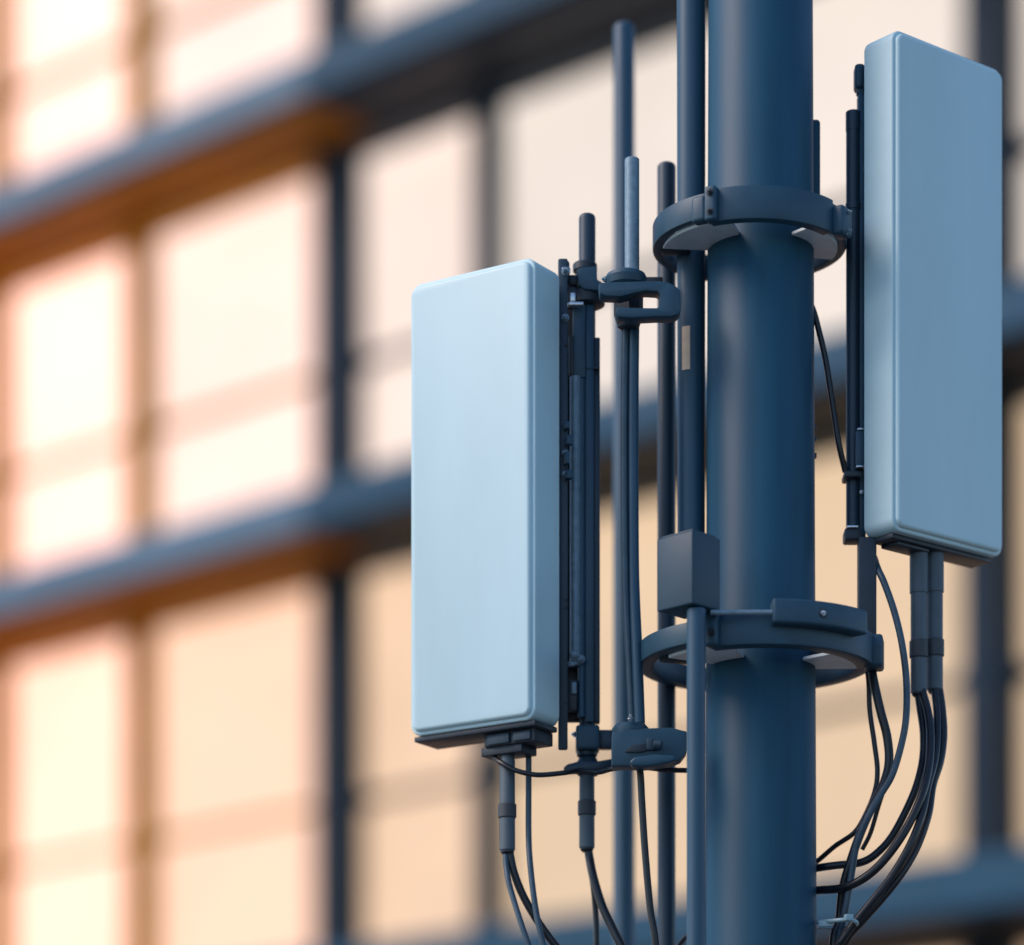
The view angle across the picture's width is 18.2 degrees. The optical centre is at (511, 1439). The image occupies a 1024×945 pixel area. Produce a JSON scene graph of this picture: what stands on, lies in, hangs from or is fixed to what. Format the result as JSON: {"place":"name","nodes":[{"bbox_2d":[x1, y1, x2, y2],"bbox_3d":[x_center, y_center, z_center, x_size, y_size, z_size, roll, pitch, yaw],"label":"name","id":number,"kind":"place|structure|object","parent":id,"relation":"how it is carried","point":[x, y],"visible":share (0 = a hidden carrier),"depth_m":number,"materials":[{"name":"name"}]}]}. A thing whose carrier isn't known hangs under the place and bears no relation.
{"place":"outdoors","nodes":[
{"label":"outdoors","id":0,"kind":"place"},
{"bbox_2d":[0,0,1023,944],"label":"office building","id":1,"kind":"structure","parent":0,"point":[234,234],"depth_m":33.81,"materials":[{"name":"metal"}]},
{"bbox_2d":[0,620,129,944],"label":"window","id":2,"kind":"structure","parent":1,"relation":"in","point":[65,703],"depth_m":37.26,"materials":[{"name":"glass"}]},
{"bbox_2d":[0,227,129,574],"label":"window","id":3,"kind":"structure","parent":1,"relation":"in","point":[65,318],"depth_m":37.26,"materials":[{"name":"glass"}]},
{"bbox_2d":[0,0,129,182],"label":"window","id":4,"kind":"structure","parent":1,"relation":"in","point":[65,64],"depth_m":37.36,"materials":[{"name":"glass"}]},
{"bbox_2d":[130,573,312,944],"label":"window","id":5,"kind":"structure","parent":1,"relation":"in","point":[221,688],"depth_m":35.41,"materials":[{"name":"glass"}]},
{"bbox_2d":[130,157,312,536],"bbox_3d":[-3.028,-11.680,35.127,3.030,3.920,0.462,0,0,43],"label":"window","id":6,"kind":"structure","parent":1,"relation":"in","point":[221,284],"depth_m":35.42,"materials":[{"name":"glass"}]},
{"bbox_2d":[130,0,312,127],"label":"window","id":7,"kind":"structure","parent":1,"relation":"in","point":[183,52],"depth_m":35.66,"materials":[{"name":"glass"}]},
{"bbox_2d":[340,0,431,38],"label":"window","id":8,"kind":"structure","parent":1,"relation":"in","point":[355,15],"depth_m":33.77,"materials":[{"name":"grey glass"}]},
{"bbox_2d":[340,547,476,944],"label":"window","id":9,"kind":"structure","parent":1,"relation":"in","point":[408,808],"depth_m":33.65,"materials":[{"name":"grey glass"}]},
{"bbox_2d":[340,91,476,475],"bbox_3d":[-0.932,-11.680,33.198,1.988,3.920,0.462,0,0,43],"label":"window","id":10,"kind":"structure","parent":1,"relation":"in","point":[408,188],"depth_m":33.63,"materials":[{"name":"grey glass"}]},
{"bbox_2d":[477,468,706,926],"bbox_3d":[1.032,-7.090,31.388,3.350,4.260,0.462,0,0,43],"label":"window","id":11,"kind":"structure","parent":1,"relation":"in","point":[562,883],"depth_m":31.86,"materials":[{"name":"grey glass"}]},
{"bbox_2d":[477,2,708,399],"bbox_3d":[1.032,-11.680,31.388,3.350,3.920,0.462,0,0,43],"label":"window","id":12,"kind":"structure","parent":1,"relation":"in","point":[545,133],"depth_m":31.89,"materials":[{"name":"grey glass"}]},
{"bbox_2d":[813,0,960,336],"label":"window","id":13,"kind":"structure","parent":1,"relation":"in","point":[842,29],"depth_m":29.69,"materials":[{"name":"grey glass"}]},
{"bbox_2d":[815,431,960,876],"bbox_3d":[3.216,-7.090,29.377,2.584,4.260,0.462,0,0,43],"label":"window","id":14,"kind":"structure","parent":1,"relation":"in","point":[845,766],"depth_m":29.46,"materials":[{"name":"grey glass"}]},
{"bbox_2d":[940,942,960,944],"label":"window","id":15,"kind":"structure","parent":1,"relation":"in","point":[956,943],"depth_m":28.44,"materials":[{"name":"grey"}]},
{"bbox_2d":[998,934,1023,944],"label":"window","id":16,"kind":"structure","parent":1,"relation":"in","point":[1018,939],"depth_m":28.04,"materials":[{"name":"grey"}]},
{"bbox_2d":[998,384,1023,849],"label":"window","id":17,"kind":"structure","parent":1,"relation":"in","point":[1011,556],"depth_m":28.20,"materials":[{"name":"grey glass"}]},
{"bbox_2d":[998,0,1023,281],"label":"window","id":18,"kind":"structure","parent":1,"relation":"in","point":[1010,12],"depth_m":28.21,"materials":[{"name":"grey glass"}]},
{"bbox_2d":[568,213,599,724],"bbox_3d":[0.238,-3.325,11.233,0.142,1.975,0.133,0,0,0],"label":"mounting pipe","id":19,"kind":"object","parent":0,"point":[584,537],"visible":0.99,"depth_m":11.22,"materials":[{"name":"metal"}]},
{"bbox_2d":[411,259,573,853],"bbox_3d":[-0.069,-3.075,11.185,0.548,2.078,0.242,0,0,33],"label":"panel antenna","id":20,"kind":"object","parent":19,"relation":"attached to","point":[491,442],"visible":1,"depth_m":11.08,"materials":[{"name":"paint"}]},
{"bbox_2d":[503,854,531,944],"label":"cable","id":21,"kind":"object","parent":20,"relation":"hanging from","point":[527,941],"visible":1,"depth_m":11.07,"materials":[{"name":"rubber"}]},
{"bbox_2d":[508,852,559,944],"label":"cable","id":22,"kind":"object","parent":20,"relation":"hanging from","point":[527,904],"visible":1,"depth_m":11.12,"materials":[{"name":"black rubber"}]},
{"bbox_2d":[525,757,545,944],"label":"cable","id":23,"kind":"object","parent":20,"relation":"hanging from","point":[532,885],"visible":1,"depth_m":11.10,"materials":[{"name":"rubber"}]},
{"bbox_2d":[492,756,686,777],"bbox_3d":[0.269,-2.337,11.094,0.681,0.092,0.082,0,0,2],"label":"cable","id":24,"kind":"object","parent":20,"relation":"attached to","point":[499,761],"visible":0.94,"depth_m":11.08,"materials":[{"name":"black rubber"}]},
{"bbox_2d":[562,260,604,310],"bbox_3d":[0.246,-4.048,11.226,0.166,0.182,0.178,0,0,0],"label":"antenna clamp","id":25,"kind":"object","parent":19,"relation":"attached to","point":[583,284],"visible":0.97,"depth_m":11.19,"materials":[{"name":"metal"}]},
{"bbox_2d":[578,774,595,852],"bbox_3d":[0.263,-2.204,11.240,0.064,0.277,0.064,0,0,0],"label":"cable end","id":26,"kind":"object","parent":19,"relation":"attached to","point":[586,808],"visible":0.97,"depth_m":11.22,"materials":[{"name":"grey plastic"}]},
{"bbox_2d":[589,879,598,944],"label":"cable","id":27,"kind":"object","parent":26,"relation":"hanging from","point":[595,923],"visible":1,"depth_m":11.27,"materials":[{"name":"black rubber"}]},
{"bbox_2d":[584,851,625,944],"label":"cable","id":28,"kind":"object","parent":26,"relation":"hanging from","point":[603,907],"visible":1,"depth_m":11.19,"materials":[{"name":"black rubber"}]},
{"bbox_2d":[564,725,611,776],"bbox_3d":[0.272,-2.417,11.235,0.183,0.167,0.110,0,0,0],"label":"antenna clamp","id":29,"kind":"object","parent":19,"relation":"attached to","point":[591,741],"visible":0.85,"depth_m":11.19,"materials":[{"name":"metal"}]},
{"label":"ground","id":30,"kind":"structure","parent":0,"visible":0},
{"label":"concrete pad","id":31,"kind":"structure","parent":30,"relation":"on","visible":0},
{"bbox_2d":[613,21,634,944],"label":"post","id":32,"kind":"object","parent":31,"relation":"on","point":[624,780],"visible":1,"depth_m":12.37,"materials":[{"name":"blue metal"}]},
{"bbox_2d":[657,161,675,944],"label":"conduit pipe","id":33,"kind":"object","parent":31,"relation":"on","point":[666,391],"visible":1,"depth_m":11.39,"materials":[{"name":"metal"}]},
{"bbox_2d":[687,607,705,944],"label":"conduit pipe","id":34,"kind":"object","parent":31,"relation":"on","point":[696,775],"visible":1,"depth_m":10.63,"materials":[{"name":"blue metal"}]},
{"bbox_2d":[706,0,819,944],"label":"steel mast","id":35,"kind":"object","parent":31,"relation":"on","point":[763,129],"visible":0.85,"depth_m":10.95,"materials":[{"name":"metal"}]},
{"bbox_2d":[598,281,680,323],"bbox_3d":[0.435,-3.887,10.940,0.279,0.125,0.070,0,0,0],"label":"fork bracket","id":36,"kind":"object","parent":35,"relation":"attached to","point":[667,296],"visible":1,"depth_m":10.90,"materials":[{"name":"metal"}]},
{"bbox_2d":[601,267,646,330],"bbox_3d":[0.391,-3.941,11.060,0.166,0.201,0.146,0,0,0],"label":"rod clamp","id":37,"kind":"object","parent":36,"relation":"attached to","point":[625,274],"visible":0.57,"depth_m":11.01,"materials":[{"name":"metal"}]},
{"bbox_2d":[620,329,633,721],"bbox_3d":[0.401,-3.161,11.061,0.057,1.374,0.028,0,0,37],"label":"hose","id":38,"kind":"object","parent":37,"relation":"hanging from","point":[623,493],"visible":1,"depth_m":11.06,"materials":[{"name":"rubber"}]},
{"bbox_2d":[625,156,638,269],"bbox_3d":[0.414,-4.227,11.050,0.050,0.394,0.050,0,0,0],"label":"short rod","id":39,"kind":"object","parent":37,"relation":"on","point":[631,211],"visible":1,"depth_m":11.03,"materials":[{"name":"metal"}]},
{"bbox_2d":[627,328,644,722],"bbox_3d":[0.429,-3.163,11.065,0.042,1.377,0.077,0,0,-32],"label":"hose","id":40,"kind":"object","parent":37,"relation":"hanging from","point":[633,511],"visible":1,"depth_m":11.06,"materials":[{"name":"rubber"}]},
{"bbox_2d":[647,277,662,281],"bbox_3d":[0.489,-4.035,11.160,0.074,0.031,0.040,0,0,0],"label":"link bar","id":41,"kind":"object","parent":37,"relation":"attached to","point":[655,279],"visible":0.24,"depth_m":11.14,"materials":[{"name":"paint"}]},
{"bbox_2d":[611,714,686,770],"bbox_3d":[0.471,-2.393,11.007,0.257,0.186,0.174,0,0,0],"label":"fork bracket","id":42,"kind":"object","parent":35,"relation":"attached to","point":[638,746],"visible":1,"depth_m":10.96,"materials":[{"name":"metal"}]},
{"bbox_2d":[636,770,658,944],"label":"cable","id":43,"kind":"object","parent":42,"relation":"hanging from","point":[645,859],"visible":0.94,"depth_m":11.05,"materials":[{"name":"black rubber"}]},
{"bbox_2d":[677,933,686,944],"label":"cable","id":44,"kind":"object","parent":35,"relation":"attached to","point":[682,940],"visible":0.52,"depth_m":11.21,"materials":[{"name":"black rubber"}]},
{"bbox_2d":[653,185,851,280],"bbox_3d":[0.825,-4.180,11.101,0.672,0.147,0.690,0,0,0],"label":"ring collar","id":45,"kind":"object","parent":35,"relation":"attached to","point":[711,215],"visible":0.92,"depth_m":10.87,"materials":[{"name":"paint"}]},
{"bbox_2d":[677,0,705,532],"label":"conduit pipe","id":46,"kind":"object","parent":45,"relation":"attached to","point":[691,27],"visible":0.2,"depth_m":11.15,"materials":[{"name":"blue metal"}]},
{"bbox_2d":[842,64,865,544],"bbox_3d":[1.192,-3.957,11.140,0.080,1.667,0.100,0,0,0],"label":"mounting pipe","id":47,"kind":"object","parent":45,"relation":"attached to","point":[853,481],"visible":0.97,"depth_m":11.13,"materials":[{"name":"metal"}]},
{"bbox_2d":[864,31,1001,697],"bbox_3d":[1.473,-3.714,11.193,0.558,2.247,0.176,0,0,-39],"label":"panel antenna","id":48,"kind":"object","parent":47,"relation":"attached to","point":[932,308],"visible":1,"depth_m":11.08,"materials":[{"name":"paint"}]},
{"bbox_2d":[816,696,925,871],"bbox_3d":[1.212,-2.299,11.157,0.467,0.638,0.145,0,0,16],"label":"cable","id":49,"kind":"object","parent":48,"relation":"hanging from","point":[877,852],"visible":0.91,"depth_m":11.09,"materials":[{"name":"black rubber"}]},
{"bbox_2d":[817,688,934,893],"bbox_3d":[1.211,-2.254,11.103,0.502,0.730,0.242,0,0,17],"label":"cable","id":50,"kind":"object","parent":48,"relation":"hanging from","point":[881,862],"visible":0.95,"depth_m":11.01,"materials":[{"name":"black rubber"}]},
{"bbox_2d":[834,688,940,944],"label":"cable","id":51,"kind":"object","parent":48,"relation":"hanging from","point":[868,905],"visible":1,"depth_m":10.98,"materials":[{"name":"black rubber"}]},
{"bbox_2d":[843,689,946,944],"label":"cable","id":52,"kind":"object","parent":48,"relation":"hanging from","point":[906,866],"visible":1,"depth_m":11.04,"materials":[{"name":"black rubber"}]},
{"bbox_2d":[641,598,883,688],"bbox_3d":[0.864,-2.730,11.082,0.848,0.145,0.870,0,0,0],"label":"ring collar","id":53,"kind":"object","parent":35,"relation":"attached to","point":[841,643],"visible":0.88,"depth_m":10.77,"materials":[{"name":"paint"}]},
{"bbox_2d":[658,529,719,618],"bbox_3d":[0.591,-2.896,10.704,0.158,0.251,0.142,0,0,44],"label":"junction box","id":54,"kind":"object","parent":53,"relation":"on","point":[688,568],"visible":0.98,"depth_m":10.65,"materials":[{"name":"paint"}]},
{"bbox_2d":[816,672,879,863],"bbox_3d":[1.127,-2.368,11.172,0.326,0.731,0.086,0,0,40],"label":"cable","id":55,"kind":"object","parent":53,"relation":"hanging from","point":[828,851],"visible":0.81,"depth_m":11.09,"materials":[{"name":"black rubber"}]},
{"bbox_2d":[829,671,893,944],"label":"cable","id":56,"kind":"object","parent":53,"relation":"hanging from","point":[882,717],"visible":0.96,"depth_m":11.04,"materials":[{"name":"black rubber"}]},
{"bbox_2d":[860,796,883,850],"bbox_3d":[1.263,-2.200,11.112,0.110,0.303,0.032,0,0,32],"label":"cable","id":57,"kind":"object","parent":56,"relation":"hanging from","point":[870,832],"visible":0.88,"depth_m":11.11,"materials":[{"name":"black rubber"}]},
{"bbox_2d":[857,537,876,633],"bbox_3d":[1.230,-2.915,11.092,0.062,0.416,0.065,0,0,0],"label":"drop post","id":58,"kind":"object","parent":53,"relation":"attached to","point":[866,574],"visible":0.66,"depth_m":11.06,"materials":[{"name":"metal"}]},
{"bbox_2d":[835,557,909,941],"bbox_3d":[1.241,-0.754,11.067,0.259,4.650,0.162,0,0,0],"label":"cable","id":59,"kind":"object","parent":58,"relation":"hanging from","point":[886,785],"visible":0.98,"depth_m":11.01,"materials":[{"name":"black rubber"},{"name":"plastic"}]},
{"bbox_2d":[814,305,847,472],"bbox_3d":[1.093,-3.666,11.109,0.151,0.613,0.042,0,0,0],"label":"cable","id":60,"kind":"object","parent":35,"relation":"attached to","point":[831,396],"visible":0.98,"depth_m":11.09,"materials":[{"name":"black rubber"}]},
{"bbox_2d":[816,914,858,928],"bbox_3d":[1.119,-1.780,11.049,0.142,0.034,0.234,0,0,0],"label":"cable tie","id":61,"kind":"object","parent":35,"relation":"attached to","point":[825,924],"visible":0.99,"depth_m":10.98,"materials":[{"name":"plastic"}]}
]}

